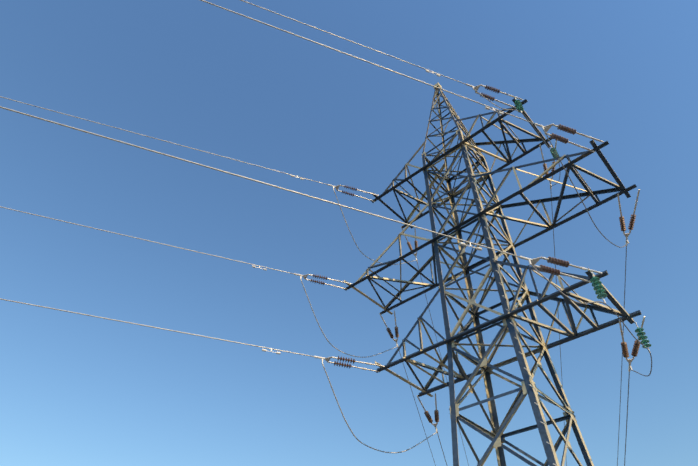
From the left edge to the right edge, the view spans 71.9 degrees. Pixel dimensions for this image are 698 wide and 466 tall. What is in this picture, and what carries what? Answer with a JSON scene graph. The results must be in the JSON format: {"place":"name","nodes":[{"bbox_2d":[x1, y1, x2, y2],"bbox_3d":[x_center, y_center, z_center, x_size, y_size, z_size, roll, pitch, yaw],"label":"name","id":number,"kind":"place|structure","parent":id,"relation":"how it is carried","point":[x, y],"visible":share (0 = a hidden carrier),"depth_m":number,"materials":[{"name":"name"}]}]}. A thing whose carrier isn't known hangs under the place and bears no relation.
{"place":"outdoors","nodes":[
{"label":"outdoors","id":0,"kind":"place"},
{"bbox_2d":[0,0,697,465],"label":"sky","id":1,"kind":"structure","parent":0,"point":[76,389],"materials":[{"name":"blue"}]},
{"label":"ground","id":2,"kind":"structure","parent":0,"visible":0},
{"bbox_2d":[0,0,651,465],"bbox_3d":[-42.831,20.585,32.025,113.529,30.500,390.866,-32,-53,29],"label":"transmission tower","id":3,"kind":"structure","parent":2,"relation":"on","point":[484,368],"depth_m":14.89,"materials":[{"name":"metal"}]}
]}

